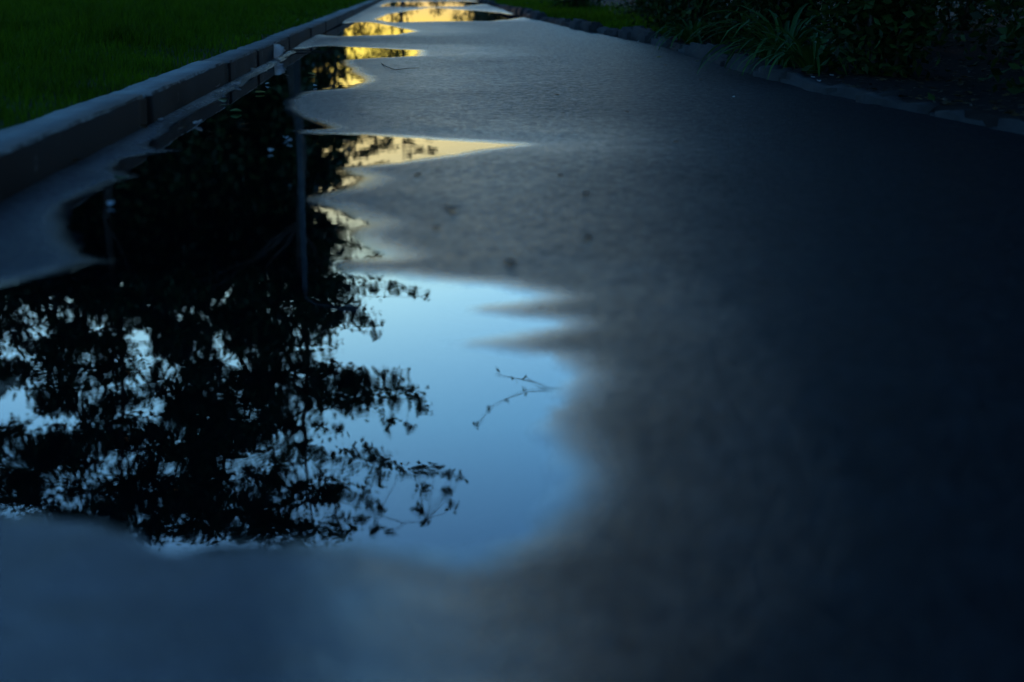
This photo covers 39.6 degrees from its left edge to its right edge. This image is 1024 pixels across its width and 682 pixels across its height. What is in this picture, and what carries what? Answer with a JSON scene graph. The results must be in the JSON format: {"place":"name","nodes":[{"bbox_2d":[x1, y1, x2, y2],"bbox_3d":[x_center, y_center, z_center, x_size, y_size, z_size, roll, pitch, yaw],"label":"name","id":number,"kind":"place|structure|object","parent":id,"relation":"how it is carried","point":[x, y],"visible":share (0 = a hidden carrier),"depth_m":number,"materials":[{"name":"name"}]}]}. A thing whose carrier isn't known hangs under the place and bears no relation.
{"place":"outdoors","nodes":[
{"label":"outdoors","id":0,"kind":"place"},
{"bbox_2d":[0,0,367,129],"bbox_3d":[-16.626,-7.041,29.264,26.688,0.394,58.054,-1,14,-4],"label":"lawn grass","id":1,"kind":"structure","parent":0,"point":[92,28],"depth_m":10.60,"materials":[{"name":"green plant"}]},
{"bbox_2d":[0,0,1023,681],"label":"path","id":2,"kind":"structure","parent":0,"point":[732,390],"depth_m":2.17,"materials":[{"name":"grey asphalt"}]},
{"bbox_2d":[274,44,285,57],"bbox_3d":[-1.912,-2.328,11.486,0.187,0.169,0.041,-5,-14,6],"label":"curled leaf","id":3,"kind":"object","parent":2,"relation":"on","point":[279,49],"visible":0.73,"depth_m":11.49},
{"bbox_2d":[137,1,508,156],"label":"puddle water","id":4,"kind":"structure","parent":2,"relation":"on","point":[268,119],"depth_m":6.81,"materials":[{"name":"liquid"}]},
{"bbox_2d":[289,49,334,51],"bbox_3d":[-1.930,-2.628,12.860,0.662,0.020,0.063,2,14,8],"label":"twig","id":5,"kind":"object","parent":4,"relation":"on","point":[308,50],"visible":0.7,"depth_m":12.82,"materials":[{"name":"wood"}]},
{"bbox_2d":[504,259,517,261],"bbox_3d":[-0.007,-0.175,3.107,0.034,0.005,0.025,-6,15,-24],"label":"fallen leaf","id":6,"kind":"object","parent":2,"relation":"on","point":[510,260],"visible":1,"depth_m":3.11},
{"bbox_2d":[494,0,831,34],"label":"verge grass","id":7,"kind":"structure","parent":0,"point":[611,20],"depth_m":22.70,"materials":[{"name":"green plant"}]},
{"bbox_2d":[476,0,1023,127],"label":"soil bed","id":8,"kind":"object","parent":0,"point":[989,118],"visible":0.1,"depth_m":8.24,"materials":[{"name":"brown soil"}]},
{"bbox_2d":[513,6,521,14],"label":"edging stone","id":9,"kind":"object","parent":8,"relation":"on","point":[515,9],"visible":0.41,"depth_m":27.94,"materials":[{"name":"stone"}]},
{"bbox_2d":[517,7,526,15],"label":"edging stone","id":10,"kind":"object","parent":8,"relation":"on","point":[520,11],"visible":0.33,"depth_m":26.95,"materials":[{"name":"stone"}]},
{"bbox_2d":[523,8,532,15],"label":"edging stone","id":11,"kind":"object","parent":8,"relation":"on","point":[527,10],"visible":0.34,"depth_m":25.99,"materials":[{"name":"stone"}]},
{"bbox_2d":[530,10,546,19],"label":"edging stone","id":12,"kind":"object","parent":8,"relation":"on","point":[537,15],"visible":0.52,"depth_m":23.19,"materials":[{"name":"stone"}]},
{"bbox_2d":[540,17,553,21],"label":"edging stone","id":13,"kind":"object","parent":8,"relation":"on","point":[544,19],"visible":0.29,"depth_m":22.38,"materials":[{"name":"stone"}]},
{"bbox_2d":[546,18,559,22],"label":"edging stone","id":14,"kind":"object","parent":8,"relation":"on","point":[550,20],"visible":0.22,"depth_m":21.53,"materials":[{"name":"stone"}]},
{"bbox_2d":[554,18,570,24],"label":"edging stone","id":15,"kind":"object","parent":8,"relation":"on","point":[560,21],"visible":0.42,"depth_m":20.41,"materials":[{"name":"stone"}]},
{"bbox_2d":[561,22,569,26],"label":"edging stone","id":16,"kind":"object","parent":8,"relation":"on","point":[566,24],"visible":0.2,"depth_m":19.65,"materials":[{"name":"stone"}]},
{"bbox_2d":[569,18,586,29],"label":"edging stone","id":17,"kind":"object","parent":8,"relation":"on","point":[574,23],"visible":0.32,"depth_m":18.40,"materials":[{"name":"stone"}]},
{"bbox_2d":[540,0,616,9],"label":"shrub","id":18,"kind":"object","parent":8,"relation":"on","point":[573,3],"visible":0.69,"depth_m":28.15,"materials":[{"name":"green plant"}]},
{"bbox_2d":[579,21,602,32],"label":"edging stone","id":19,"kind":"object","parent":8,"relation":"on","point":[588,26],"visible":0.5,"depth_m":17.29,"materials":[{"name":"stone"}]},
{"bbox_2d":[596,26,609,33],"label":"edging stone","id":20,"kind":"object","parent":8,"relation":"on","point":[602,30],"visible":0.27,"depth_m":16.86,"materials":[{"name":"stone"}]},
{"bbox_2d":[604,28,619,36],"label":"edging stone","id":21,"kind":"object","parent":8,"relation":"on","point":[612,32],"visible":0.27,"depth_m":16.12,"materials":[{"name":"stone"}]},
{"bbox_2d":[618,27,632,39],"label":"edging stone","id":22,"kind":"object","parent":8,"relation":"on","point":[624,32],"visible":0.34,"depth_m":15.28,"materials":[{"name":"stone"}]},
{"bbox_2d":[595,0,656,18],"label":"shrub","id":23,"kind":"object","parent":8,"relation":"on","point":[632,6],"visible":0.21,"depth_m":21.11,"materials":[{"name":"green plant"}]},
{"bbox_2d":[629,26,661,43],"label":"edging stone","id":24,"kind":"object","parent":8,"relation":"on","point":[639,33],"visible":0.48,"depth_m":14.49,"materials":[{"name":"stone"}]},
{"bbox_2d":[608,0,719,31],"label":"shrub","id":25,"kind":"object","parent":8,"relation":"on","point":[650,7],"visible":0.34,"depth_m":16.08,"materials":[{"name":"green plant"}]},
{"bbox_2d":[651,36,677,47],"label":"edging stone","id":26,"kind":"object","parent":8,"relation":"on","point":[666,43],"visible":0.27,"depth_m":13.54,"materials":[{"name":"stone"}]},
{"bbox_2d":[668,42,689,50],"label":"edging stone","id":27,"kind":"object","parent":8,"relation":"on","point":[676,45],"visible":0.19,"depth_m":12.63,"materials":[{"name":"stone"}]},
{"bbox_2d":[678,45,689,53],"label":"edging stone","id":28,"kind":"object","parent":8,"relation":"on","point":[682,50],"visible":0.12,"depth_m":12.18,"materials":[{"name":"stone"}]},
{"bbox_2d":[644,17,725,49],"bbox_3d":[1.615,-2.776,12.905,0.758,0.300,0.921,-1,14,-4],"label":"blade plant","id":29,"kind":"object","parent":8,"relation":"on","point":[684,34],"visible":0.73,"depth_m":12.85,"materials":[{"name":"green plant"}]},
{"bbox_2d":[638,0,737,39],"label":"shrub","id":30,"kind":"object","parent":8,"relation":"on","point":[693,17],"visible":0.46,"depth_m":13.88,"materials":[{"name":"green plant"}]},
{"bbox_2d":[684,42,734,59],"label":"edging stone","id":31,"kind":"object","parent":8,"relation":"on","point":[698,50],"visible":0.4,"depth_m":11.23,"materials":[{"name":"stone"}]},
{"bbox_2d":[708,52,729,66],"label":"edging stone","id":32,"kind":"object","parent":8,"relation":"on","point":[721,59],"visible":0.24,"depth_m":10.47,"materials":[{"name":"stone"}]},
{"bbox_2d":[724,53,773,73],"bbox_3d":[1.617,-1.820,9.699,0.198,0.245,0.760,5,14,-6],"label":"edging stone","id":33,"kind":"object","parent":8,"relation":"on","point":[737,63],"visible":0.3,"depth_m":9.55,"materials":[{"name":"stone"}]},
{"bbox_2d":[665,0,833,48],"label":"shrub","id":34,"kind":"object","parent":8,"relation":"on","point":[730,35],"visible":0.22,"depth_m":12.04,"materials":[{"name":"green plant"}]},
{"bbox_2d":[677,3,864,75],"bbox_3d":[1.761,-1.978,9.520,1.312,0.541,1.323,-1,14,-4],"label":"blade plant","id":35,"kind":"object","parent":8,"relation":"on","point":[802,34],"visible":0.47,"depth_m":9.47,"materials":[{"name":"green plant"}]},
{"bbox_2d":[721,0,838,57],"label":"shrub","id":36,"kind":"object","parent":8,"relation":"on","point":[785,10],"visible":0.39,"depth_m":10.38,"materials":[{"name":"green plant"}]},
{"bbox_2d":[753,65,806,81],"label":"edging stone","id":37,"kind":"object","parent":8,"relation":"on","point":[777,73],"visible":0.38,"depth_m":8.75,"materials":[{"name":"stone"}]},
{"bbox_2d":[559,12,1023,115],"bbox_3d":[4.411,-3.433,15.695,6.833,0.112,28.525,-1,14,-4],"label":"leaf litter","id":38,"kind":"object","parent":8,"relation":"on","point":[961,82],"visible":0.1,"depth_m":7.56,"materials":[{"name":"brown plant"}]},
{"bbox_2d":[735,22,865,79],"bbox_3d":[1.835,-1.749,8.754,0.967,0.425,0.984,14,19,43],"label":"blade plant","id":39,"kind":"object","parent":8,"relation":"on","point":[806,55],"visible":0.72,"depth_m":8.65,"materials":[{"name":"green plant"}]},
{"bbox_2d":[780,72,836,94],"bbox_3d":[1.724,-1.370,8.108,0.192,0.244,1.040,-2,16,-1],"label":"edging stone","id":40,"kind":"object","parent":8,"relation":"on","point":[798,79],"visible":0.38,"depth_m":8.17,"materials":[{"name":"concrete"}]},
{"bbox_2d":[813,83,903,99],"bbox_3d":[1.822,-1.215,7.475,0.193,0.245,0.900,-6,14,-9],"label":"edging stone","id":41,"kind":"object","parent":8,"relation":"on","point":[845,91],"visible":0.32,"depth_m":7.43,"materials":[{"name":"concrete"}]},
{"bbox_2d":[800,0,981,78],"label":"shrub","id":42,"kind":"object","parent":8,"relation":"on","point":[874,16],"visible":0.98,"depth_m":8.26,"materials":[{"name":"green plant"}]},
{"bbox_2d":[808,0,974,42],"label":"shrub","id":43,"kind":"object","parent":8,"relation":"on","point":[961,13],"visible":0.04,"depth_m":12.32,"materials":[{"name":"green plant"}]},
{"bbox_2d":[855,91,945,114],"bbox_3d":[1.876,-1.051,6.864,0.198,0.245,0.760,-8,16,-10],"label":"edging stone","id":44,"kind":"object","parent":8,"relation":"on","point":[897,102],"visible":0.3,"depth_m":6.82,"materials":[{"name":"concrete"}]},
{"bbox_2d":[927,108,984,125],"bbox_3d":[2.009,-0.869,6.172,0.190,0.246,0.620,-9,17,-8],"label":"edging stone","id":45,"kind":"object","parent":8,"relation":"on","point":[956,115],"visible":0.17,"depth_m":6.22,"materials":[{"name":"concrete"}]},
{"bbox_2d":[920,0,1023,65],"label":"shrub","id":46,"kind":"object","parent":8,"relation":"on","point":[1012,36],"visible":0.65,"depth_m":9.07,"materials":[{"name":"green plant"}]},
{"bbox_2d":[928,0,1023,100],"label":"shrub","id":47,"kind":"object","parent":8,"relation":"on","point":[1015,5],"visible":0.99,"depth_m":6.81,"materials":[{"name":"green plant"}]},
{"bbox_2d":[931,0,1022,30],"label":"shrub","id":48,"kind":"object","parent":8,"relation":"on","point":[964,26],"visible":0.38,"depth_m":15.44,"materials":[{"name":"green plant"}]},
{"bbox_2d":[933,0,1023,19],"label":"shrub","id":49,"kind":"object","parent":8,"relation":"on","point":[990,10],"visible":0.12,"depth_m":20.86,"materials":[{"name":"green plant"}]},
{"bbox_2d":[989,118,1023,134],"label":"edging stone","id":50,"kind":"object","parent":8,"relation":"on","point":[1011,125],"visible":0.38,"depth_m":5.73,"materials":[{"name":"concrete"}]},
{"label":"ground","id":51,"kind":"structure","parent":0,"visible":0},
{"bbox_2d":[0,94,146,201],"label":"kerb stone","id":52,"kind":"object","parent":51,"relation":"on","point":[33,152],"visible":0.46,"depth_m":4.76,"materials":[{"name":"concrete"}]},
{"bbox_2d":[107,61,227,125],"bbox_3d":[-1.748,-1.187,7.437,0.194,0.409,2.692,-1,14,-4],"label":"kerb stone","id":53,"kind":"object","parent":51,"relation":"on","point":[166,94],"visible":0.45,"depth_m":7.08,"materials":[{"name":"concrete"}]},
{"bbox_2d":[203,49,256,81],"bbox_3d":[-1.884,-1.714,9.543,0.193,0.408,1.642,0,14,-4],"label":"kerb stone","id":54,"kind":"object","parent":51,"relation":"on","point":[241,62],"visible":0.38,"depth_m":9.42,"materials":[{"name":"concrete"}]},
{"bbox_2d":[234,37,288,66],"bbox_3d":[-2.029,-2.240,11.648,0.194,0.409,2.692,-1,14,-4],"label":"kerb stone","id":55,"kind":"object","parent":51,"relation":"on","point":[264,48],"visible":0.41,"depth_m":11.22,"materials":[{"name":"concrete"}]},
{"bbox_2d":[269,27,309,48],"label":"kerb stone","id":56,"kind":"object","parent":51,"relation":"on","point":[296,36],"visible":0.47,"depth_m":13.97,"materials":[{"name":"concrete"}]},
{"bbox_2d":[297,21,325,37],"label":"kerb stone","id":57,"kind":"object","parent":51,"relation":"on","point":[317,28],"visible":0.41,"depth_m":16.74,"materials":[{"name":"concrete"}]},
{"bbox_2d":[313,16,336,30],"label":"kerb stone","id":58,"kind":"object","parent":51,"relation":"on","point":[330,22],"visible":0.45,"depth_m":19.32,"materials":[{"name":"concrete"}]},
{"bbox_2d":[326,12,345,24],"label":"kerb stone","id":59,"kind":"object","parent":51,"relation":"on","point":[341,17],"visible":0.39,"depth_m":21.80,"materials":[{"name":"concrete"}]},
{"bbox_2d":[337,9,352,18],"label":"kerb stone","id":60,"kind":"object","parent":51,"relation":"on","point":[349,13],"visible":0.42,"depth_m":24.72,"materials":[{"name":"concrete"}]},
{"bbox_2d":[347,7,358,15],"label":"kerb stone","id":61,"kind":"object","parent":51,"relation":"on","point":[355,10],"visible":0.3,"depth_m":27.22,"materials":[{"name":"concrete"}]},
{"bbox_2d":[351,5,363,12],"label":"kerb stone","id":62,"kind":"object","parent":51,"relation":"on","point":[361,8],"visible":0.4,"depth_m":30.10,"materials":[{"name":"concrete"}]},
{"bbox_2d":[357,3,366,9],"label":"kerb stone","id":63,"kind":"object","parent":51,"relation":"on","point":[364,5],"visible":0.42,"depth_m":32.56,"materials":[{"name":"concrete"}]}
]}

